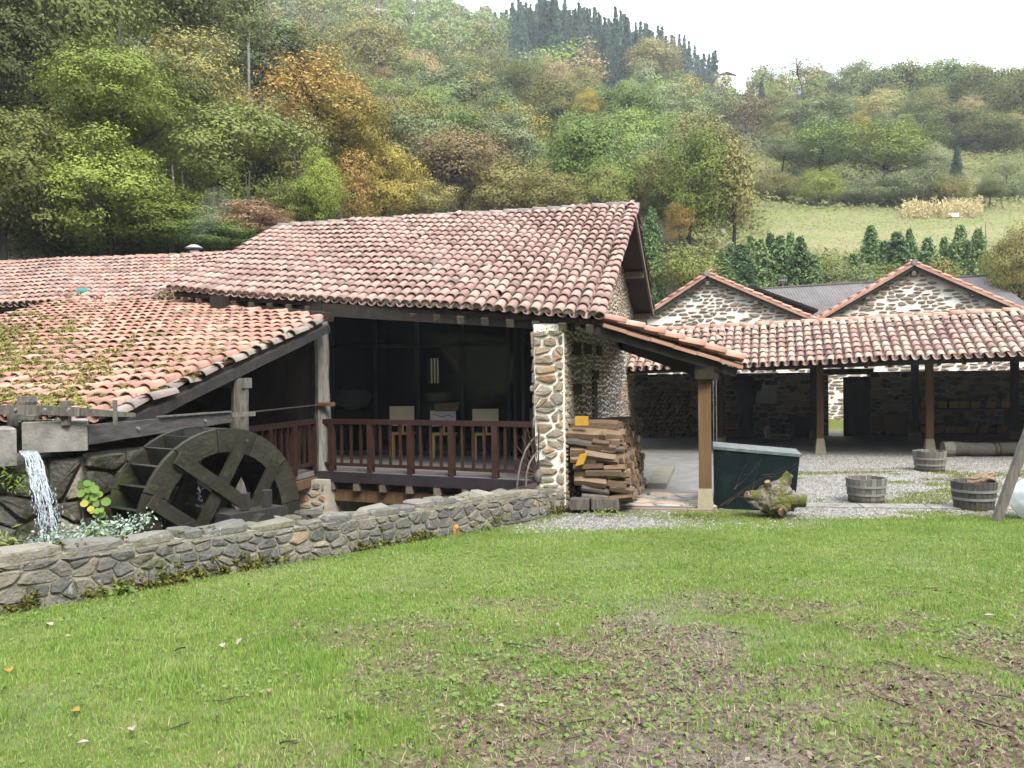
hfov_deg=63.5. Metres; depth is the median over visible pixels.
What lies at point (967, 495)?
barrel planter
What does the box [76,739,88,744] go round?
fallen leaf
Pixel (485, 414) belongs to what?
display board
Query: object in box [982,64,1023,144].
broadleaf tree
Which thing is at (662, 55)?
broadleaf tree
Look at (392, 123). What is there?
broadleaf tree
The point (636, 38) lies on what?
conifer tree
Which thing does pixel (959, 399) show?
old iron tool
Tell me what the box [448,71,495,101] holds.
broadleaf tree
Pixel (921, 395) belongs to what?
old iron tool
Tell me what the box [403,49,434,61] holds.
broadleaf tree
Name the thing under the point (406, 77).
broadleaf tree
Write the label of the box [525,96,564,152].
broadleaf tree
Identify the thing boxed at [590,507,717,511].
walkway kerb
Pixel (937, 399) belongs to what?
old iron tool
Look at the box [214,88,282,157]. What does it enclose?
broadleaf tree
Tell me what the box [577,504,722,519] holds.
kerb weed
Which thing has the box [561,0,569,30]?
conifer tree
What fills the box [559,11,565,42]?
conifer tree
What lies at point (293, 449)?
balcony railing
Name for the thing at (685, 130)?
broadleaf tree
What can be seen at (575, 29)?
conifer tree
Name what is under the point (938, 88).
broadleaf tree
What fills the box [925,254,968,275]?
bush
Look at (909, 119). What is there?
broadleaf tree
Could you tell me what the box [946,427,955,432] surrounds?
yellow sign
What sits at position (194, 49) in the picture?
broadleaf tree
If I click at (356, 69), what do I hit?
broadleaf tree
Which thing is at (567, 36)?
conifer tree
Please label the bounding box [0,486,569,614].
wall
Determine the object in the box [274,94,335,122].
broadleaf tree
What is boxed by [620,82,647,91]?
broadleaf tree
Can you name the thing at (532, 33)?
conifer tree
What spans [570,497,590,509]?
squared timber
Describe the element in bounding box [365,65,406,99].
broadleaf tree
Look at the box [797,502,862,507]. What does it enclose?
concrete strip
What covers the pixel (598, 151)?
broadleaf tree
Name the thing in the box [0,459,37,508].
wall fern
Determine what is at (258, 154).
broadleaf tree
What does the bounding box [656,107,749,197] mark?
broadleaf tree
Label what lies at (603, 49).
conifer tree
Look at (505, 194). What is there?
broadleaf tree
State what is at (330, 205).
broadleaf tree
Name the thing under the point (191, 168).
broadleaf tree
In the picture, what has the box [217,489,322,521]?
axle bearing
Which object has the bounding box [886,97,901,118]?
broadleaf tree
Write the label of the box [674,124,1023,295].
hillside scrub
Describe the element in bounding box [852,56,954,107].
broadleaf tree
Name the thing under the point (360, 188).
broadleaf tree
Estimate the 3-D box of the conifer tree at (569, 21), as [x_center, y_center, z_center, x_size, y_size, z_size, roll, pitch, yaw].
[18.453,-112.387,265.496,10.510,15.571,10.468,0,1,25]
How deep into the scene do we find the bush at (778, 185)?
93.82 m
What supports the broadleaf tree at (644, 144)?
on the ground at (836, 425)
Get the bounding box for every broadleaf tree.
[0,0,88,148]
[0,0,183,256]
[0,53,98,147]
[0,74,142,216]
[0,100,91,260]
[6,115,181,255]
[7,201,140,259]
[20,19,201,255]
[34,40,135,161]
[69,206,187,255]
[85,48,233,219]
[85,166,254,253]
[87,0,281,211]
[91,48,234,177]
[100,23,158,53]
[103,36,182,64]
[130,16,257,214]
[135,95,334,248]
[152,186,262,252]
[160,45,207,78]
[182,34,232,69]
[186,108,335,213]
[188,83,272,161]
[190,5,234,35]
[195,5,332,115]
[197,171,298,240]
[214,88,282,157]
[217,0,261,18]
[223,70,292,122]
[239,37,377,171]
[241,18,356,152]
[258,154,332,224]
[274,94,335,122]
[278,101,326,173]
[286,88,395,218]
[287,131,352,221]
[312,31,345,54]
[316,12,352,37]
[319,124,374,201]
[323,13,415,75]
[323,145,387,218]
[326,47,371,90]
[329,99,415,169]
[330,65,364,94]
[341,62,370,87]
[342,138,441,217]
[353,58,381,76]
[355,72,393,100]
[364,90,447,187]
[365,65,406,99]
[365,75,428,104]
[368,39,408,71]
[373,92,419,116]
[381,49,430,84]
[382,87,456,174]
[384,71,426,99]
[385,176,465,215]
[388,47,446,74]
[388,106,466,187]
[389,58,515,105]
[394,48,447,79]
[400,122,522,211]
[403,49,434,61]
[409,81,458,104]
[413,87,450,104]
[423,94,456,113]
[427,101,498,190]
[436,52,462,74]
[438,90,492,135]
[443,99,481,127]
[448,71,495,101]
[449,51,494,81]
[449,88,510,114]
[460,154,563,210]
[465,51,540,93]
[468,105,534,169]
[480,47,519,76]
[482,94,549,177]
[482,99,554,166]
[485,58,546,105]
[485,86,521,115]
[486,94,528,108]
[510,59,554,91]
[512,70,600,147]
[513,69,572,106]
[513,138,553,175]
[514,166,595,211]
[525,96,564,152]
[526,83,576,133]
[527,123,554,166]
[530,112,656,203]
[532,52,571,76]
[539,54,573,81]
[550,103,597,151]
[554,120,630,166]
[560,72,591,93]
[568,65,604,87]
[571,87,603,120]
[573,78,603,88]
[574,159,634,204]
[575,81,610,95]
[582,104,641,141]
[585,82,672,129]
[595,103,667,153]
[602,131,656,192]
[613,73,644,92]
[613,128,680,199]
[616,36,685,89]
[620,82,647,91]
[622,143,686,233]
[635,82,659,98]
[635,109,687,148]
[643,115,737,257]
[644,77,712,124]
[653,80,691,91]
[655,110,694,135]
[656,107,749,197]
[657,95,697,110]
[659,109,726,133]
[662,113,755,220]
[663,200,699,288]
[670,90,715,115]
[686,89,744,130]
[700,131,764,247]
[721,84,773,136]
[736,98,752,117]
[744,64,776,82]
[745,93,802,125]
[754,84,796,106]
[762,90,865,140]
[763,101,798,138]
[767,117,796,146]
[777,53,823,99]
[802,114,832,139]
[804,88,828,102]
[809,57,874,109]
[834,93,852,103]
[838,111,872,144]
[844,93,908,130]
[845,92,869,107]
[848,91,900,127]
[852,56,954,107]
[869,109,897,140]
[870,83,897,96]
[870,87,908,107]
[881,112,921,136]
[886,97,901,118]
[894,96,938,132]
[903,56,990,107]
[904,85,946,115]
[913,77,953,106]
[913,83,955,126]
[915,102,994,149]
[942,61,1022,122]
[949,114,985,142]
[951,112,1023,153]
[952,93,991,119]
[978,222,1023,299]
[981,109,1009,119]
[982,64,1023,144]
[996,111,1023,138]
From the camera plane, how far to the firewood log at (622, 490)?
13.47 m
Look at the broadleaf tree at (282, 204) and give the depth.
31.28 m
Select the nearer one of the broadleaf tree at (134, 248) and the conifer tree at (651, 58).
the broadleaf tree at (134, 248)
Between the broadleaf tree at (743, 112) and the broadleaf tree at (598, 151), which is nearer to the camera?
the broadleaf tree at (598, 151)
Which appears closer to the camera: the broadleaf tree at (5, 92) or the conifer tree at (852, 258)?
the conifer tree at (852, 258)
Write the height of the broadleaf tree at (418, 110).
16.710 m
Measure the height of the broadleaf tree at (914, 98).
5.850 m
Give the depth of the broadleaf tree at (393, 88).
99.09 m
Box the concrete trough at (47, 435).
[20,418,88,452]
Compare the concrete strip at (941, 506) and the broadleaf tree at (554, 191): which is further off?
the broadleaf tree at (554, 191)
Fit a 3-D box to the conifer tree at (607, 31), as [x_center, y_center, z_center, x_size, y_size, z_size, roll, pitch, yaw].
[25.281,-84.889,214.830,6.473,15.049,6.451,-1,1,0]
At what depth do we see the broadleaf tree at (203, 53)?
105.39 m
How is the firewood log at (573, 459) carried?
on the firewood log at (592, 466)
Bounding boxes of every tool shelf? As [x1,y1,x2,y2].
[908,407,1009,435]
[908,432,1007,435]
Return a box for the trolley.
[766,433,790,439]
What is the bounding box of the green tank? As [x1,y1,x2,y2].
[713,442,801,511]
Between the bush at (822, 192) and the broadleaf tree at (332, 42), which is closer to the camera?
the bush at (822, 192)
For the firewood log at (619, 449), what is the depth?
13.63 m
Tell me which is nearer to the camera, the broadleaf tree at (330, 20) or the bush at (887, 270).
the bush at (887, 270)
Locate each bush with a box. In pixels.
[648,241,723,290]
[676,253,721,285]
[748,171,802,199]
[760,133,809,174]
[773,110,870,182]
[791,165,849,205]
[800,253,860,282]
[800,265,881,283]
[824,175,891,205]
[831,113,946,187]
[859,258,900,280]
[864,164,952,206]
[905,140,957,180]
[915,172,976,205]
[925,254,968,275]
[971,176,1006,207]
[973,251,1011,286]
[980,152,1023,199]
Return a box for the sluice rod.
[232,402,334,416]
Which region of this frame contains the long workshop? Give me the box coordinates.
[0,244,228,313]
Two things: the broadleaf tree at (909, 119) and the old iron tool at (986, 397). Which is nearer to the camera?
the old iron tool at (986, 397)
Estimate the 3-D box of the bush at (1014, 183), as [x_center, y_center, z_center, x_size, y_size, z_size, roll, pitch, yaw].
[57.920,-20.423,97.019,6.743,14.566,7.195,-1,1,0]
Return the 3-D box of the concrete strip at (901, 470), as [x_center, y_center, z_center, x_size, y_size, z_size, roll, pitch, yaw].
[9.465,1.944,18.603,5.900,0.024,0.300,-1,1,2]
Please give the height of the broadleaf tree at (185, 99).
17.472 m
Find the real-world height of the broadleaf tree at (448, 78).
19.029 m
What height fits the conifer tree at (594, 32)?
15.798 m
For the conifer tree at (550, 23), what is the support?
on the ground at (836, 425)
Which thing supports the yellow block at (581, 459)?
on the firewood log at (592, 466)
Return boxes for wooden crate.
[724,430,740,438]
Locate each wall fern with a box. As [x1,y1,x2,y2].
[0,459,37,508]
[0,524,22,546]
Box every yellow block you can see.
[575,416,588,425]
[575,452,587,465]
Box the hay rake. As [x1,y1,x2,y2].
[510,425,541,489]
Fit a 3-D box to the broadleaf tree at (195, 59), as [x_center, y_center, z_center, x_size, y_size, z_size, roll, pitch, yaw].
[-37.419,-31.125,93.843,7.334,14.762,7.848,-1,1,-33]
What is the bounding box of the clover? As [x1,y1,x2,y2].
[0,535,1023,767]
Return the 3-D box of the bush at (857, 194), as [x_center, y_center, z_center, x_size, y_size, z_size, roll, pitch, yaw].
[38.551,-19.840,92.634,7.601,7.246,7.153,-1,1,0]
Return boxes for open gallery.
[626,306,1023,453]
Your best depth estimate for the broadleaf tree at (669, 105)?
117.57 m
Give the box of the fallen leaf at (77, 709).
[72,706,79,712]
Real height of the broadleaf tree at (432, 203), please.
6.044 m
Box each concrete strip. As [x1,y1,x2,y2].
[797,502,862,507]
[798,468,1023,471]
[858,503,930,508]
[924,504,975,509]
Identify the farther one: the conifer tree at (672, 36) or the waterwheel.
the conifer tree at (672, 36)
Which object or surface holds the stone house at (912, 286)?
on the ground at (836, 425)
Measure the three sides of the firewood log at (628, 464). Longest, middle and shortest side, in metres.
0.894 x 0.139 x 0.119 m
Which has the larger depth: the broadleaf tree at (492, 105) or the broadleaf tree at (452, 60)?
the broadleaf tree at (452, 60)
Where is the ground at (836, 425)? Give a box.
[0,1,1023,767]
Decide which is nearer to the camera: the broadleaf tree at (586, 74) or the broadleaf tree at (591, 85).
the broadleaf tree at (591, 85)
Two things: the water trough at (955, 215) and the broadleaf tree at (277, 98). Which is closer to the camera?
the broadleaf tree at (277, 98)
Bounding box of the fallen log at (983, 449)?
[940,441,1017,456]
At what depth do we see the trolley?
26.71 m
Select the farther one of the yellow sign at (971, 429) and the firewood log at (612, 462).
the yellow sign at (971, 429)
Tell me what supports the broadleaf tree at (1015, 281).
on the ground at (836, 425)
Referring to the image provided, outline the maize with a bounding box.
[898,194,983,219]
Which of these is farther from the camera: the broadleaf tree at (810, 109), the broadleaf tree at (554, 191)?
the broadleaf tree at (810, 109)
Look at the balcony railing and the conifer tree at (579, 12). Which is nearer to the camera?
the balcony railing
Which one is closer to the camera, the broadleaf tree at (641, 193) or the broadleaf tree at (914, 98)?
the broadleaf tree at (641, 193)
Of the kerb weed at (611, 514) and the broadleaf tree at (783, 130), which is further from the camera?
the broadleaf tree at (783, 130)
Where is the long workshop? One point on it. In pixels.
(27, 283)
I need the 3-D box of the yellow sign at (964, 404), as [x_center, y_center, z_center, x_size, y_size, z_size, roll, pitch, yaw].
[14.826,0.673,27.090,0.302,0.211,0.016,-1,1,5]
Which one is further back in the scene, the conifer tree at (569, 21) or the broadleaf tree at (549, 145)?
the conifer tree at (569, 21)
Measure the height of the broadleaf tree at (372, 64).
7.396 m
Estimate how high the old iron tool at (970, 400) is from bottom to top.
0.304 m
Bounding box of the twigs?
[168,623,1021,750]
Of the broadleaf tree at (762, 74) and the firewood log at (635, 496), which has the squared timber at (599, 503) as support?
the firewood log at (635, 496)
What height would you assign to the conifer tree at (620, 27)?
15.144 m
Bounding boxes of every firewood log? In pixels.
[566,438,591,447]
[567,429,600,439]
[569,419,618,429]
[570,447,600,455]
[570,456,596,463]
[571,427,622,439]
[571,446,622,452]
[573,463,603,470]
[574,471,605,477]
[574,476,606,488]
[581,485,609,494]
[581,493,608,500]
[585,439,619,446]
[585,450,615,459]
[585,469,621,475]
[587,444,616,450]
[589,418,629,426]
[592,438,609,446]
[592,493,637,500]
[596,456,618,464]
[600,432,606,439]
[601,450,614,453]
[602,476,630,485]
[604,464,624,470]
[607,468,625,478]
[607,479,625,488]
[607,486,634,492]
[608,416,632,424]
[608,494,633,501]
[609,487,633,494]
[615,429,625,437]
[615,453,627,462]
[616,455,624,462]
[618,422,622,428]
[619,460,631,467]
[626,437,630,445]
[626,468,631,477]
[629,424,635,431]
[631,476,636,484]
[634,435,639,442]
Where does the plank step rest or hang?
on the walkway
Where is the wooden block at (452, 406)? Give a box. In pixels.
[434,402,459,410]
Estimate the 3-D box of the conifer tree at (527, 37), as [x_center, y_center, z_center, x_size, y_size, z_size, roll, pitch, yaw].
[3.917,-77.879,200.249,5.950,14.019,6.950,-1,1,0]
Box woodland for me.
[213,0,1023,105]
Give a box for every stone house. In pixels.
[647,268,823,374]
[816,259,1023,419]
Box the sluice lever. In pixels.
[0,396,135,425]
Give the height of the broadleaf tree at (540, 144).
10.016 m
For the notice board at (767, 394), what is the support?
attached to the open gallery
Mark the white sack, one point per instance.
(1016, 503)
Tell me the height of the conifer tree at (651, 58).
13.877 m
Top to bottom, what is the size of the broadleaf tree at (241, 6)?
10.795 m
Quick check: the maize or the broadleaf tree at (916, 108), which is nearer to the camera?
the maize
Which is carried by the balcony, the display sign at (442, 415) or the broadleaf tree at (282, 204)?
the display sign at (442, 415)
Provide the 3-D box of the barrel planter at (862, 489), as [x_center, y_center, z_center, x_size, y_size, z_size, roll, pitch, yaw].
[6.124,1.815,14.295,0.675,0.411,0.672,-1,1,0]
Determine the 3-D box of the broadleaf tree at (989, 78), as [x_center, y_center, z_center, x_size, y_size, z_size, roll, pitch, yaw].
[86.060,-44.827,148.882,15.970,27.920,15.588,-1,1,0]
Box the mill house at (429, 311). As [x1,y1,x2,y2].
[166,200,654,508]
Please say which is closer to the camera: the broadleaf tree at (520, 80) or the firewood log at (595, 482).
the firewood log at (595, 482)
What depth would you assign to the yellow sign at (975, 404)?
27.05 m
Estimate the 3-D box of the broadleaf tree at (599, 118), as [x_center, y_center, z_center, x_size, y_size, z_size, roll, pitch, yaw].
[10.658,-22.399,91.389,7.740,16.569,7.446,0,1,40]
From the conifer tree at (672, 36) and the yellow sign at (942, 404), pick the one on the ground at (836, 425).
the conifer tree at (672, 36)
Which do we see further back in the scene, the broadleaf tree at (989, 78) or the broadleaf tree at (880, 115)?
the broadleaf tree at (989, 78)
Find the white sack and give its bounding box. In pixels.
[1009,479,1023,518]
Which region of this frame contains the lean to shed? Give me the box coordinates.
[0,287,333,508]
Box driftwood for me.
[967,472,997,483]
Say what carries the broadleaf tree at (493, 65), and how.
on the ground at (836, 425)
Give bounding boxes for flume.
[87,411,232,444]
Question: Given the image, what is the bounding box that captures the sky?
[377,0,1023,93]
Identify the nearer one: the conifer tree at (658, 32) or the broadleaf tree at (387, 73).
the broadleaf tree at (387, 73)
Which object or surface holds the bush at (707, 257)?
on the ground at (836, 425)
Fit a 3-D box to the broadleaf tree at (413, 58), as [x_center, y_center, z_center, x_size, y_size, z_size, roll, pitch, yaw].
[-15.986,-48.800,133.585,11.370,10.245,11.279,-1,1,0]
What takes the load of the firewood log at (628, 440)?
on the firewood log
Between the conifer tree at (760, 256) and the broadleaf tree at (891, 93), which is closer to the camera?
the conifer tree at (760, 256)
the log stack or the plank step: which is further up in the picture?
the log stack
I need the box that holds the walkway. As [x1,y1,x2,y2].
[580,453,716,508]
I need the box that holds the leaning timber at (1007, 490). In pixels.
[991,428,1023,520]
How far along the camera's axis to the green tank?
13.68 m
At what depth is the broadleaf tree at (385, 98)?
80.47 m
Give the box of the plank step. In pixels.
[647,466,674,488]
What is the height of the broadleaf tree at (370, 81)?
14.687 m
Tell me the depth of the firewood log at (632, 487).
13.64 m
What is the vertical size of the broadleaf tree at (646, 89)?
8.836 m
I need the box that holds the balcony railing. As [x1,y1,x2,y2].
[249,419,535,480]
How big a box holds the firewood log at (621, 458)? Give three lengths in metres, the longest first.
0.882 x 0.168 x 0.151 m
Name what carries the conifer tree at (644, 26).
on the ground at (836, 425)
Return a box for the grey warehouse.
[759,274,1023,316]
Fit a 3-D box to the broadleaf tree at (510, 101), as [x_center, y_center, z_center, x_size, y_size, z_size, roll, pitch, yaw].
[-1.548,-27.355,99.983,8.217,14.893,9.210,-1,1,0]
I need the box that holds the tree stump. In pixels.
[744,471,806,516]
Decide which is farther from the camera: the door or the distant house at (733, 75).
the distant house at (733, 75)
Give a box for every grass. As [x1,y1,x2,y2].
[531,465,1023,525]
[747,199,1023,255]
[756,205,1023,230]
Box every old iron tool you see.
[919,392,924,407]
[934,397,943,407]
[944,399,954,407]
[955,398,965,407]
[967,398,976,407]
[972,421,985,432]
[980,394,991,407]
[997,393,1005,407]
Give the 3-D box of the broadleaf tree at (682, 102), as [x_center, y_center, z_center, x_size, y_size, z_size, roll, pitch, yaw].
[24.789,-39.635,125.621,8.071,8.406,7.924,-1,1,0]
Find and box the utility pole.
[247,36,250,154]
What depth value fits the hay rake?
13.30 m
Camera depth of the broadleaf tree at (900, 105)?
141.72 m
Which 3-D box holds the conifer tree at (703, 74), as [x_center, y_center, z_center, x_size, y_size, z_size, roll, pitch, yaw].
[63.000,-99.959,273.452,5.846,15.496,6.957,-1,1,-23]
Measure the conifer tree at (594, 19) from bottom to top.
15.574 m
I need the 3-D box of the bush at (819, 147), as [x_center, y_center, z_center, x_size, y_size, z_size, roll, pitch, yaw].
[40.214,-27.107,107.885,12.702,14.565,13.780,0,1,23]
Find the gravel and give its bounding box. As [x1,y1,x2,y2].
[515,453,1023,533]
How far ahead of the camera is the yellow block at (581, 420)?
13.58 m
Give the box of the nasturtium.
[77,480,111,536]
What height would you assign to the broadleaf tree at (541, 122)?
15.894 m
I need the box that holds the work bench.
[763,425,785,436]
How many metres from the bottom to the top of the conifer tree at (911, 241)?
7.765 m
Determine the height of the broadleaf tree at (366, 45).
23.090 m
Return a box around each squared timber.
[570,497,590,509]
[591,498,619,509]
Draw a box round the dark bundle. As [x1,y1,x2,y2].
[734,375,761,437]
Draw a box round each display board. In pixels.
[390,406,415,458]
[472,409,498,459]
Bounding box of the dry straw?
[103,548,1023,767]
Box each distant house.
[710,71,736,97]
[793,72,831,93]
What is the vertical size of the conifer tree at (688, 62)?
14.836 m
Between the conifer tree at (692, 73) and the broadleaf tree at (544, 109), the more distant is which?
the conifer tree at (692, 73)
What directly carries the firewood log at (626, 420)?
on the firewood log
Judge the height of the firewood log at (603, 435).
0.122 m
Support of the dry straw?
on the ground at (836, 425)
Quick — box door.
[843,377,870,435]
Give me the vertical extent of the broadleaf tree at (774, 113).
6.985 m
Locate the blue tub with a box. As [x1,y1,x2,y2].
[770,420,778,424]
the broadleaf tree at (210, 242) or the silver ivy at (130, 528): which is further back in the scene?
the broadleaf tree at (210, 242)
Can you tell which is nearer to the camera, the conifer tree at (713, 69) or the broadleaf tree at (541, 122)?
the broadleaf tree at (541, 122)
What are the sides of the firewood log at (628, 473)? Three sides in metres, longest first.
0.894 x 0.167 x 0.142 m
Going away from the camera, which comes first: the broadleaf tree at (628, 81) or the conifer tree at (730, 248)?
the conifer tree at (730, 248)
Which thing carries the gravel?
on the ground at (836, 425)
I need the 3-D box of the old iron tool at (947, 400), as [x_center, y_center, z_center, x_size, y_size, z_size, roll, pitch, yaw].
[14.514,0.638,27.415,0.340,0.302,0.240,-1,1,-22]
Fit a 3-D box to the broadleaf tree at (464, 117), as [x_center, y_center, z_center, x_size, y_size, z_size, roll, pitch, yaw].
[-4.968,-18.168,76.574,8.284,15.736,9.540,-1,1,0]
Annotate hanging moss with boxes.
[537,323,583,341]
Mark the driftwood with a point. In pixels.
(982, 478)
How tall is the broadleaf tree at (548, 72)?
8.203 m
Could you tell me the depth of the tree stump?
12.79 m
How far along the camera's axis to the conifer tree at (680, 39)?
276.18 m
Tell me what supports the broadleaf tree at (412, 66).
on the ground at (836, 425)
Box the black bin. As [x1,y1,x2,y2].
[788,415,809,436]
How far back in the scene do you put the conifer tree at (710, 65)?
268.03 m
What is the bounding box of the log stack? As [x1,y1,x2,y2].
[641,392,693,437]
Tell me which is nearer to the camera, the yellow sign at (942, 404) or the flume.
the flume
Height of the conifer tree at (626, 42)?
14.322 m
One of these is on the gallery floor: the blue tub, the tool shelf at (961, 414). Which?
the tool shelf at (961, 414)
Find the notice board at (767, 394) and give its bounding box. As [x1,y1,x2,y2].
[756,385,776,402]
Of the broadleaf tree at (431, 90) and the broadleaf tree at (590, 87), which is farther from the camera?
the broadleaf tree at (590, 87)
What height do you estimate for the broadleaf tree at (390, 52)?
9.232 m
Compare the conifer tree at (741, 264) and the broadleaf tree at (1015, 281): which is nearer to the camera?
the broadleaf tree at (1015, 281)
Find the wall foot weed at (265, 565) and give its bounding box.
[77,510,573,602]
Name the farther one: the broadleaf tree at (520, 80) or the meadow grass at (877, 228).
the broadleaf tree at (520, 80)
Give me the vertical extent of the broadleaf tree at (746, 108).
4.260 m
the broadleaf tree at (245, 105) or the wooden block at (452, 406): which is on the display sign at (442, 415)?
the wooden block at (452, 406)
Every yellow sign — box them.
[934,427,940,432]
[938,401,946,407]
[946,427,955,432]
[949,401,957,407]
[956,427,965,432]
[960,401,968,407]
[967,427,975,432]
[971,401,979,407]
[979,427,987,432]
[986,401,994,407]
[997,427,1006,432]
[1002,401,1009,407]
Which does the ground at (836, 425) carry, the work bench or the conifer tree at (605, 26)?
the conifer tree at (605, 26)
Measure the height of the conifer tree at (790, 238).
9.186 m
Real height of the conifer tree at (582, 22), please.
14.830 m
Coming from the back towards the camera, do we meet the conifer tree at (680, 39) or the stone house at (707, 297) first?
the conifer tree at (680, 39)
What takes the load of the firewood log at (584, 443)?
on the firewood log at (576, 451)
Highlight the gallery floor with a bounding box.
[640,435,1019,452]
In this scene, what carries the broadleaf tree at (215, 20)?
on the ground at (836, 425)
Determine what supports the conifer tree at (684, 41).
on the ground at (836, 425)
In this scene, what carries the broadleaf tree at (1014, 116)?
on the ground at (836, 425)
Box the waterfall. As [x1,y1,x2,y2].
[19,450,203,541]
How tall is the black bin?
0.797 m
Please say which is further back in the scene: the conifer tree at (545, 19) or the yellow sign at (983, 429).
the conifer tree at (545, 19)
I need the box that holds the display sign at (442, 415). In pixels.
[430,411,456,458]
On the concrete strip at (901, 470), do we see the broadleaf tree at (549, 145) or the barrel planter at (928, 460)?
the barrel planter at (928, 460)
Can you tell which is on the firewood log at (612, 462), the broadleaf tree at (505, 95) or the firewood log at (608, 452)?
the firewood log at (608, 452)
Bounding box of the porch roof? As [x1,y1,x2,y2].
[580,312,745,508]
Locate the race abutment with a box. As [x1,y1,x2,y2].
[0,444,144,545]
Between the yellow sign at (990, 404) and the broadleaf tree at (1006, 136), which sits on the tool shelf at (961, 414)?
the yellow sign at (990, 404)
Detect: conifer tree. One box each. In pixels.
[505,18,512,41]
[507,0,531,54]
[507,2,514,25]
[508,12,519,57]
[517,11,524,51]
[519,2,530,49]
[521,20,532,64]
[524,35,532,64]
[527,3,538,55]
[527,21,536,52]
[533,3,540,29]
[534,21,538,39]
[535,0,545,37]
[535,0,549,52]
[535,20,544,54]
[539,0,565,50]
[545,0,565,56]
[557,5,564,46]
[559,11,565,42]
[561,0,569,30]
[562,13,568,39]
[565,9,573,36]
[565,25,570,57]
[569,8,581,52]
[570,19,584,65]
[576,2,581,36]
[578,8,595,63]
[582,7,593,58]
[584,8,592,59]
[591,6,598,37]
[591,38,605,85]
[592,11,602,56]
[592,28,598,70]
[599,35,614,85]
[602,17,607,41]
[603,29,619,83]
[603,35,616,84]
[607,25,624,82]
[610,6,626,62]
[612,16,632,77]
[614,27,630,80]
[615,10,623,59]
[624,33,640,82]
[626,32,634,82]
[634,22,638,34]
[637,21,642,43]
[640,22,660,64]
[642,207,675,303]
[643,33,659,84]
[644,24,648,38]
[655,25,662,47]
[660,25,664,45]
[663,35,671,76]
[668,34,673,53]
[672,36,681,79]
[674,47,684,75]
[677,33,681,57]
[679,45,695,88]
[680,34,686,67]
[683,40,698,75]
[684,52,699,89]
[693,45,703,87]
[696,54,706,90]
[698,58,707,90]
[702,50,720,90]
[702,53,708,80]
[706,52,717,85]
[706,53,710,75]
[712,251,742,284]
[724,242,734,271]
[728,243,762,287]
[746,235,756,260]
[749,238,781,286]
[754,81,768,123]
[758,235,794,286]
[765,232,773,270]
[781,230,794,279]
[781,235,810,285]
[801,253,827,284]
[842,254,865,280]
[856,225,881,270]
[873,231,912,276]
[874,240,888,274]
[905,228,920,261]
[915,237,944,269]
[936,236,952,268]
[944,223,977,275]
[947,145,965,192]
[963,227,993,291]
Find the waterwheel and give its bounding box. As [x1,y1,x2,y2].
[105,426,299,537]
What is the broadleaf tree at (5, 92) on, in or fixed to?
on the ground at (836, 425)
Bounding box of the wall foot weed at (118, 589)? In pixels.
[108,580,134,597]
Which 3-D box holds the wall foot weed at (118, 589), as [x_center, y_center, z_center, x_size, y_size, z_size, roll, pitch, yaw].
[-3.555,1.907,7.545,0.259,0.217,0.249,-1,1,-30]
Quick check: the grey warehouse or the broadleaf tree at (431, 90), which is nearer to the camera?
the grey warehouse
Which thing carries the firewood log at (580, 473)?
on the firewood log at (595, 482)
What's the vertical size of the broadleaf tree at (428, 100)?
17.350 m
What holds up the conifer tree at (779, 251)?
on the ground at (836, 425)
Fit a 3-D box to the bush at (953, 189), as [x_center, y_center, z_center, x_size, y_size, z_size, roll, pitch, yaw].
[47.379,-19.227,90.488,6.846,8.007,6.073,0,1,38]
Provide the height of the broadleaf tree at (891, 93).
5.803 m
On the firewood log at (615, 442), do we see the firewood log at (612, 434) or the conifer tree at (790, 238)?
the firewood log at (612, 434)
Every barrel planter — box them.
[845,475,886,502]
[912,449,946,470]
[950,478,997,509]
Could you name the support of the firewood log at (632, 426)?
on the firewood log
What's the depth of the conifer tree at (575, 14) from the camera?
223.52 m
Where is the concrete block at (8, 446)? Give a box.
[0,426,16,466]
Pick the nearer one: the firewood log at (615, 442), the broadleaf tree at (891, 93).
the firewood log at (615, 442)
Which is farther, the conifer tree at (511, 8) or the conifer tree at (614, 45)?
the conifer tree at (511, 8)
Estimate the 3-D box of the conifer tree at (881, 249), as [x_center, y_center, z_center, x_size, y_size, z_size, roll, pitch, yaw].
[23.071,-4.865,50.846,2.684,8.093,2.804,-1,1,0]
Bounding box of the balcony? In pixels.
[174,455,539,511]
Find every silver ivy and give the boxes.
[13,507,162,543]
[114,520,146,537]
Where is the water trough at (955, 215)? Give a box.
[946,213,958,217]
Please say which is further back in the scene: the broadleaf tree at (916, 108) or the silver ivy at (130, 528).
the broadleaf tree at (916, 108)
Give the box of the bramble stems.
[720,463,799,505]
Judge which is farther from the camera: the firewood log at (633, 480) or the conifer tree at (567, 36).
the conifer tree at (567, 36)
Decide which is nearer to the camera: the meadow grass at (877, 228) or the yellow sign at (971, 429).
the yellow sign at (971, 429)
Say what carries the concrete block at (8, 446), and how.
on the race abutment
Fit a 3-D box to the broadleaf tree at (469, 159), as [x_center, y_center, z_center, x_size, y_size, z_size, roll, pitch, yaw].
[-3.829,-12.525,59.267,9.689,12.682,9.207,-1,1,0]
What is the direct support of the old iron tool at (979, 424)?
on the tool shelf at (967, 433)
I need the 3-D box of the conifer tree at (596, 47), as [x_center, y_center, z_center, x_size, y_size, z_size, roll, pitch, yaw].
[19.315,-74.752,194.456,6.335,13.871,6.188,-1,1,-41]
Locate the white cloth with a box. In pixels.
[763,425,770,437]

